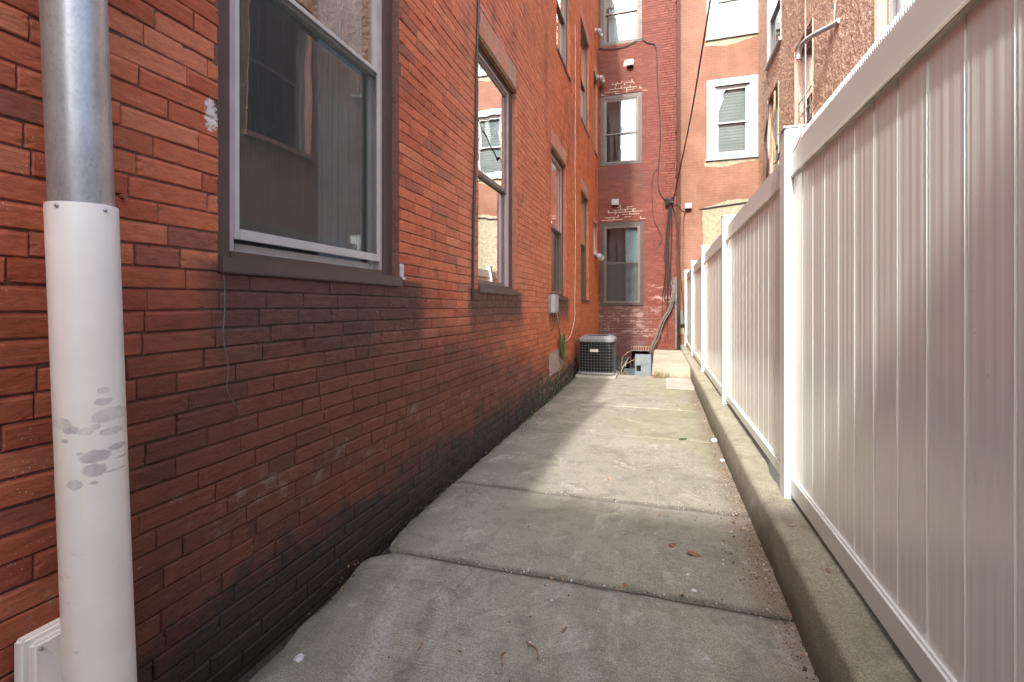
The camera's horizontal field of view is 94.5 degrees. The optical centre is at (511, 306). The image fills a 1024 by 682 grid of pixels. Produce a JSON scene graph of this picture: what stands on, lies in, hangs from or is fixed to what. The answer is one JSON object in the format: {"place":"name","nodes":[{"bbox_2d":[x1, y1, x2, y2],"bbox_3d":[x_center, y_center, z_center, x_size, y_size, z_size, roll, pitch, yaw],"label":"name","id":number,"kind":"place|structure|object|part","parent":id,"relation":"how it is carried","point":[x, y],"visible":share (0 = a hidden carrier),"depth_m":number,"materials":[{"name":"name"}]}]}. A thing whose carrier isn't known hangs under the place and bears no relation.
{"place":"outdoors","nodes":[
{"label":"outdoors","id":0,"kind":"place"},
{"bbox_2d":[237,357,629,681],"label":"soil","id":1,"kind":"structure","parent":0,"point":[256,668],"depth_m":1.77,"materials":[{"name":"brown soil"}]},
{"bbox_2d":[0,0,598,681],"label":"brick house","id":2,"kind":"structure","parent":1,"relation":"on","point":[298,174],"depth_m":2.03,"materials":[{"name":"brick"}]},
{"bbox_2d":[14,0,136,681],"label":"vent pipe","id":3,"kind":"object","parent":2,"relation":"attached to","point":[88,635],"visible":1,"depth_m":1.04,"materials":[{"name":"metal"}]},
{"bbox_2d":[118,194,127,198],"bbox_3d":[-1.045,-0.295,1.273,0.016,0.014,0.014,0,0,17],"label":"iron stub","id":4,"kind":"object","parent":2,"relation":"attached to","point":[122,196],"visible":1,"depth_m":1.27,"materials":[{"name":"brown metal"}]},
{"bbox_2d":[223,275,239,408],"bbox_3d":[-0.939,0.122,1.583,0.009,0.454,0.060,0,0,23],"label":"wire","id":5,"kind":"object","parent":2,"relation":"hanging from","point":[224,345],"visible":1,"depth_m":1.56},
{"bbox_2d":[218,0,401,286],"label":"window","id":6,"kind":"structure","parent":2,"relation":"in","point":[341,64],"depth_m":2.33,"materials":[{"name":"brown metal"}]},
{"bbox_2d":[471,0,479,298],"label":"cable","id":7,"kind":"object","parent":2,"relation":"attached to","point":[475,141],"visible":1,"depth_m":3.68,"materials":[{"name":"black rubber"}]},
{"bbox_2d":[478,45,517,294],"bbox_3d":[-0.164,-1.155,4.313,0.146,2.089,1.070,0,0,17],"label":"window","id":8,"kind":"structure","parent":2,"relation":"in","point":[494,96],"depth_m":4.42,"materials":[{"name":"glass"}]},
{"bbox_2d":[548,294,558,313],"bbox_3d":[0.551,-0.035,6.279,0.085,0.260,0.280,0,0,17],"label":"utility box","id":9,"kind":"object","parent":2,"relation":"attached to","point":[553,303],"visible":0.97,"depth_m":6.16,"materials":[{"name":"grey metal"}]},
{"bbox_2d":[551,150,566,299],"bbox_3d":[0.630,-1.150,6.868,0.146,2.099,1.060,0,0,17],"label":"window","id":10,"kind":"structure","parent":2,"relation":"in","point":[556,167],"depth_m":7.13,"materials":[{"name":"grey glass"}]},
{"bbox_2d":[558,312,561,381],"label":"cable","id":11,"kind":"object","parent":2,"relation":"attached to","point":[561,356],"visible":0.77,"depth_m":6.76,"materials":[{"name":"rubber"}]},
{"bbox_2d":[559,334,564,359],"bbox_3d":[0.724,0.579,6.811,0.054,0.372,0.233,0,0,17],"label":"cable coil","id":12,"kind":"object","parent":2,"relation":"hanging from","point":[562,347],"visible":1,"depth_m":6.75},
{"bbox_2d":[557,0,570,82],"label":"window","id":13,"kind":"structure","parent":2,"relation":"in","point":[561,4],"depth_m":7.55,"materials":[{"name":"grey metal"}]},
{"bbox_2d":[557,24,575,340],"bbox_3d":[0.853,-2.146,7.329,0.018,5.349,1.611,0,0,17],"label":"cable","id":14,"kind":"object","parent":2,"relation":"attached to","point":[575,186],"visible":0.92,"depth_m":8.08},
{"bbox_2d":[581,194,588,302],"bbox_3d":[1.367,-1.138,9.241,0.146,2.124,0.990,0,0,17],"label":"window","id":15,"kind":"structure","parent":2,"relation":"in","point":[583,201],"depth_m":9.60,"materials":[{"name":"brown metal"}]},
{"bbox_2d":[580,28,589,137],"bbox_3d":[1.373,-4.418,9.260,0.146,1.904,1.110,0,0,17],"label":"window","id":16,"kind":"structure","parent":2,"relation":"in","point":[583,79],"depth_m":9.62,"materials":[{"name":"grey glass"}]},
{"bbox_2d":[593,223,594,255],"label":"window","id":17,"kind":"structure","parent":2,"relation":"in","point":[593,223],"depth_m":10.97,"materials":[{"name":"white paint"}]},
{"bbox_2d":[593,81,597,158],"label":"window","id":18,"kind":"structure","parent":2,"relation":"in","point":[594,81],"depth_m":11.01,"materials":[{"name":"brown metal"}]},
{"bbox_2d":[595,28,602,37],"bbox_3d":[1.959,-6.178,10.669,0.172,0.192,0.306,0,0,17],"label":"security light","id":19,"kind":"object","parent":2,"relation":"attached to","point":[598,31],"visible":1,"depth_m":10.63,"materials":[{"name":"white paint"}]},
{"bbox_2d":[594,251,603,261],"bbox_3d":[1.960,-1.130,10.617,0.204,0.234,0.383,0,0,17],"label":"security light","id":20,"kind":"object","parent":2,"relation":"attached to","point":[599,257],"visible":1,"depth_m":10.48,"materials":[{"name":"white paint"}]},
{"bbox_2d":[597,75,604,83],"bbox_3d":[2.072,-5.308,11.032,0.172,0.192,0.306,0,0,17],"label":"security light","id":21,"kind":"object","parent":2,"relation":"attached to","point":[600,78],"visible":1,"depth_m":10.96,"materials":[{"name":"white paint"}]},
{"bbox_2d":[248,375,819,681],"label":"pavement","id":22,"kind":"structure","parent":0,"point":[609,538],"depth_m":2.08,"materials":[{"name":"concrete"}]},
{"bbox_2d":[293,653,303,662],"bbox_3d":[-0.712,1.177,1.586,0.036,0.011,0.038,0,0,17],"label":"stone","id":23,"kind":"object","parent":22,"relation":"on","point":[298,658],"visible":1,"depth_m":1.58,"materials":[{"name":"white stone"}]},
{"bbox_2d":[414,377,577,515],"bbox_3d":[0.326,1.166,5.490,0.171,0.068,5.850,0,0,17],"label":"moss","id":24,"kind":"object","parent":22,"relation":"on","point":[520,423],"visible":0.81,"depth_m":5.45,"materials":[{"name":"green plant"}]},
{"bbox_2d":[526,641,538,659],"bbox_3d":[0.075,1.172,1.621,0.020,0.009,0.094,0,0,-23],"label":"twig","id":25,"kind":"object","parent":22,"relation":"on","point":[535,648],"visible":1,"depth_m":1.62,"materials":[{"name":"brown wood"}]},
{"bbox_2d":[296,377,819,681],"bbox_3d":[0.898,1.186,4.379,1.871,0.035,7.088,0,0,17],"label":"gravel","id":26,"kind":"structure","parent":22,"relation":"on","point":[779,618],"depth_m":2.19,"materials":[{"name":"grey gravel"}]},
{"bbox_2d":[575,371,618,378],"bbox_3d":[1.472,1.170,8.130,0.665,0.060,0.680,0,0,17],"label":"equipment pad","id":27,"kind":"object","parent":22,"relation":"on","point":[615,375],"visible":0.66,"depth_m":7.82,"materials":[{"name":"concrete"}]},
{"bbox_2d":[578,334,616,374],"bbox_3d":[1.475,0.812,8.139,0.605,0.645,0.600,0,0,17],"label":"air conditioner","id":28,"kind":"object","parent":27,"relation":"on","point":[597,354],"visible":1,"depth_m":7.88,"materials":[{"name":"grey metal"}]},
{"bbox_2d":[652,370,671,377],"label":"dry grass","id":29,"kind":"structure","parent":22,"relation":"on","point":[654,375],"depth_m":7.80,"materials":[{"name":"beige plant"}]},
{"bbox_2d":[666,378,694,389],"bbox_3d":[2.558,1.224,7.237,0.390,0.112,1.040,0,0,17],"label":"pavement patch","id":30,"kind":"object","parent":22,"relation":"on","point":[680,383],"visible":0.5,"depth_m":7.18,"materials":[{"name":"concrete"}]},
{"bbox_2d":[686,551,701,556],"bbox_3d":[0.862,1.172,2.246,0.070,0.008,0.038,0,0,17],"label":"dead leaf","id":31,"kind":"object","parent":22,"relation":"on","point":[693,553],"visible":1,"depth_m":2.25,"materials":[{"name":"brown plant"}]},
{"bbox_2d":[679,345,921,681],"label":"curb","id":32,"kind":"structure","parent":22,"relation":"on","point":[844,634],"depth_m":1.77,"materials":[{"name":"concrete"}]},
{"bbox_2d":[685,0,1023,681],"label":"vinyl fence","id":33,"kind":"object","parent":32,"relation":"on","point":[854,309],"visible":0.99,"depth_m":1.29,"materials":[{"name":"white plastic"}]},
{"bbox_2d":[787,101,818,152],"bbox_3d":[1.328,-0.800,2.174,0.013,0.103,0.442,0,0,14],"label":"wire","id":34,"kind":"object","parent":33,"relation":"attached to","point":[803,129],"visible":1,"depth_m":2.16,"materials":[{"name":"metal"}]},
{"bbox_2d":[619,357,629,374],"bbox_3d":[2.560,1.680,9.552,0.580,1.000,2.958,0,0,17],"label":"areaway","id":35,"kind":"object","parent":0,"point":[628,365],"visible":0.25,"depth_m":10.01,"materials":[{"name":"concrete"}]},
{"bbox_2d":[769,460,779,484],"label":"yard ground","id":36,"kind":"structure","parent":0,"point":[774,473],"depth_m":3.40,"materials":[{"name":"concrete"}]},
{"bbox_2d":[758,0,909,186],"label":"rendered building","id":37,"kind":"structure","parent":36,"relation":"on","point":[835,55],"depth_m":8.05,"materials":[{"name":"concrete"}]},
{"bbox_2d":[764,104,768,178],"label":"cable","id":38,"kind":"object","parent":37,"relation":"hanging from","point":[766,151],"visible":0.92,"depth_m":10.28,"materials":[{"name":"black rubber"}]},
{"bbox_2d":[770,91,775,169],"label":"cable","id":39,"kind":"object","parent":37,"relation":"hanging from","point":[771,134],"visible":0.94,"depth_m":9.66,"materials":[{"name":"beige plastic"}]},
{"bbox_2d":[765,0,781,70],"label":"window","id":40,"kind":"structure","parent":37,"relation":"in","point":[775,38],"depth_m":10.14,"materials":[{"name":"white glass"}]},
{"bbox_2d":[773,92,777,167],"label":"window","id":41,"kind":"structure","parent":37,"relation":"in","point":[775,125],"depth_m":10.25,"materials":[{"name":"white paint"}]},
{"bbox_2d":[805,0,805,123],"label":"cable","id":42,"kind":"object","parent":37,"relation":"attached to","point":[805,63],"visible":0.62,"depth_m":7.65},
{"bbox_2d":[802,39,811,123],"bbox_3d":[4.975,-3.535,7.821,0.080,1.930,1.010,0,0,17],"label":"window","id":43,"kind":"structure","parent":37,"relation":"in","point":[809,44],"depth_m":8.10,"materials":[{"name":"white paint"}]},
{"bbox_2d":[796,18,839,59],"bbox_3d":[4.396,-3.905,6.840,0.087,0.279,1.114,0,0,5],"label":"exhaust pipe","id":44,"kind":"object","parent":37,"relation":"attached to","point":[804,41],"visible":1,"depth_m":6.86,"materials":[{"name":"white metal"}]},
{"bbox_2d":[833,0,836,20],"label":"cable","id":45,"kind":"object","parent":37,"relation":"attached to","point":[834,10],"visible":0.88,"depth_m":6.38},
{"bbox_2d":[887,0,909,25],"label":"window","id":46,"kind":"structure","parent":37,"relation":"in","point":[893,6],"depth_m":5.12,"materials":[{"name":"white paint"}]},
{"label":"ground","id":47,"kind":"structure","parent":0,"visible":0},
{"bbox_2d":[624,368,634,374],"bbox_3d":[2.315,1.680,9.140,0.305,0.960,0.030,0,0,17],"label":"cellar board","id":48,"kind":"object","parent":47,"relation":"on","point":[630,371],"visible":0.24,"depth_m":9.14,"materials":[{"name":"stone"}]},
{"bbox_2d":[598,0,676,369],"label":"brick building","id":49,"kind":"structure","parent":47,"relation":"on","point":[632,309],"depth_m":11.01,"materials":[{"name":"red brick"}]},
{"bbox_2d":[612,199,618,205],"bbox_3d":[2.412,-2.435,11.080,0.166,0.166,0.130,0,0,17],"label":"security light","id":50,"kind":"object","parent":49,"relation":"attached to","point":[615,202],"visible":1,"depth_m":11.04,"materials":[{"name":"white paint"}]},
{"bbox_2d":[600,92,641,166],"bbox_3d":[2.576,-4.150,11.177,0.955,1.660,0.132,0,0,17],"label":"window","id":51,"kind":"structure","parent":49,"relation":"in","point":[630,133],"depth_m":11.17,"materials":[{"name":"white glass"}]},
{"bbox_2d":[600,0,641,46],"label":"window","id":52,"kind":"structure","parent":49,"relation":"in","point":[614,6],"depth_m":11.24,"materials":[{"name":"white glass"}]},
{"bbox_2d":[600,221,643,305],"bbox_3d":[2.595,-1.005,11.171,0.995,1.970,0.132,0,0,17],"label":"window","id":53,"kind":"structure","parent":49,"relation":"in","point":[631,262],"depth_m":11.15,"materials":[{"name":"brown paint"}]},
{"bbox_2d":[626,58,633,66],"bbox_3d":[2.737,-5.645,10.979,0.166,0.166,0.130,0,0,17],"label":"security light","id":54,"kind":"object","parent":49,"relation":"attached to","point":[629,62],"visible":1,"depth_m":10.94,"materials":[{"name":"white paint"}]},
{"bbox_2d":[599,38,665,200],"bbox_3d":[2.814,-4.280,10.986,1.598,3.818,0.051,0,0,17],"label":"cable","id":55,"kind":"object","parent":49,"relation":"attached to","point":[658,101],"visible":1,"depth_m":10.83,"materials":[{"name":"black rubber"}]},
{"bbox_2d":[652,168,661,245],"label":"cable","id":56,"kind":"object","parent":55,"relation":"hanging from","point":[653,215],"visible":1,"depth_m":10.86,"materials":[{"name":"black rubber"}]},
{"bbox_2d":[665,197,672,205],"bbox_3d":[3.565,-2.382,10.730,0.199,0.214,0.112,0,0,17],"label":"cable knot","id":57,"kind":"object","parent":49,"relation":"attached to","point":[667,202],"visible":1,"depth_m":10.72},
{"bbox_2d":[662,207,668,302],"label":"cable","id":58,"kind":"object","parent":57,"relation":"hanging from","point":[664,255],"visible":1,"depth_m":10.76,"materials":[{"name":"black rubber"}]},
{"bbox_2d":[664,205,669,300],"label":"cable","id":59,"kind":"object","parent":57,"relation":"hanging from","point":[666,253],"visible":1,"depth_m":10.74,"materials":[{"name":"black rubber"}]},
{"bbox_2d":[667,247,667,338],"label":"cable","id":60,"kind":"object","parent":57,"relation":"hanging from","point":[667,283],"visible":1,"depth_m":10.75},
{"bbox_2d":[667,204,670,316],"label":"cable","id":61,"kind":"object","parent":57,"relation":"hanging from","point":[668,259],"visible":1,"depth_m":10.72,"materials":[{"name":"black rubber"}]},
{"bbox_2d":[670,203,674,307],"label":"cable","id":62,"kind":"object","parent":57,"relation":"hanging from","point":[670,253],"visible":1,"depth_m":10.72,"materials":[{"name":"black rubber"}]},
{"bbox_2d":[672,204,683,315],"bbox_3d":[3.863,-1.073,10.836,0.543,2.618,0.163,0,0,-41],"label":"cable","id":63,"kind":"object","parent":57,"relation":"hanging from","point":[679,260],"visible":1,"depth_m":10.69,"materials":[{"name":"black rubber"}]},
{"bbox_2d":[673,0,710,201],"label":"service cable","id":64,"kind":"object","parent":57,"relation":"attached to","point":[694,93],"visible":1,"depth_m":8.31,"materials":[{"name":"black rubber"}]},
{"bbox_2d":[675,277,676,348],"bbox_3d":[3.705,0.145,10.708,0.051,1.630,0.052,0,0,17],"label":"conduit","id":65,"kind":"object","parent":49,"relation":"attached to","point":[675,317],"visible":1,"depth_m":10.69,"materials":[{"name":"grey metal"}]},
{"bbox_2d":[670,278,676,302],"bbox_3d":[3.647,-0.365,10.683,0.140,0.568,0.087,0,0,17],"label":"cable knot","id":66,"kind":"object","parent":65,"relation":"attached to","point":[673,288],"visible":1,"depth_m":10.66,"materials":[{"name":"grey plastic"}]},
{"bbox_2d":[649,290,672,353],"bbox_3d":[3.361,0.477,10.743,0.538,1.808,0.064,0,0,13],"label":"cable","id":67,"kind":"object","parent":66,"relation":"hanging from","point":[660,322],"visible":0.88,"depth_m":10.73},
{"bbox_2d":[650,297,672,353],"bbox_3d":[3.381,0.454,10.738,0.538,1.856,0.065,0,0,13],"label":"cable","id":68,"kind":"object","parent":66,"relation":"hanging from","point":[660,325],"visible":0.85,"depth_m":10.73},
{"bbox_2d":[651,283,673,357],"bbox_3d":[3.400,0.429,10.732,0.537,1.905,0.065,0,0,13],"label":"cable","id":69,"kind":"object","parent":66,"relation":"hanging from","point":[660,327],"visible":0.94,"depth_m":10.72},
{"bbox_2d":[651,293,674,365],"bbox_3d":[3.418,0.404,10.726,0.537,1.954,0.065,0,0,12],"label":"cable","id":70,"kind":"object","parent":66,"relation":"hanging from","point":[661,329],"visible":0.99,"depth_m":10.71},
{"bbox_2d":[635,354,651,375],"bbox_3d":[2.324,1.490,8.341,0.301,1.279,0.230,0,0,17],"label":"electrical cabinet","id":71,"kind":"object","parent":47,"relation":"on","point":[642,366],"visible":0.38,"depth_m":8.24,"materials":[{"name":"metal"}]},
{"bbox_3d":[2.277,1.474,8.243,0.229,1.211,0.006,0,0,17],"label":"door","id":72,"kind":"part","parent":71,"relation":"part of","materials":[{"name":"white metal"}]},
{"bbox_2d":[652,349,689,378],"bbox_3d":[3.082,1.582,9.289,0.599,1.195,3.147,0,0,17],"label":"concrete step","id":73,"kind":"object","parent":47,"relation":"on","point":[675,363],"visible":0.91,"depth_m":8.19,"materials":[{"name":"beige concrete"}]},
{"bbox_2d":[677,0,758,349],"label":"painted building","id":74,"kind":"structure","parent":47,"relation":"on","point":[720,164],"depth_m":11.76,"materials":[{"name":"brick"}]},
{"bbox_2d":[680,310,684,324],"bbox_3d":[4.306,0.280,11.898,0.160,0.360,0.120,0,0,17],"label":"meter box","id":75,"kind":"object","parent":74,"relation":"attached to","point":[682,319],"visible":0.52,"depth_m":11.85,"materials":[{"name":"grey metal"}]},
{"bbox_2d":[685,203,691,209],"bbox_3d":[4.419,-2.515,11.860,0.166,0.166,0.130,0,0,17],"label":"security light","id":76,"kind":"object","parent":74,"relation":"attached to","point":[688,206],"visible":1,"depth_m":11.82,"materials":[{"name":"white paint"}]},
{"bbox_2d":[670,202,745,212],"bbox_3d":[4.598,-2.410,11.477,2.482,0.324,1.068,0,0,-21],"label":"cable","id":77,"kind":"object","parent":74,"relation":"attached to","point":[709,207],"visible":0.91,"depth_m":11.60,"materials":[{"name":"black rubber"}]},
{"bbox_2d":[705,74,757,160],"bbox_3d":[5.394,-4.610,11.660,1.180,2.000,0.170,0,0,17],"label":"window","id":78,"kind":"structure","parent":74,"relation":"in","point":[727,106],"depth_m":11.70,"materials":[{"name":"white paint"}]},
{"bbox_2d":[705,0,757,40],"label":"window","id":79,"kind":"structure","parent":74,"relation":"in","point":[727,18],"depth_m":11.71,"materials":[{"name":"white paint"}]}
]}

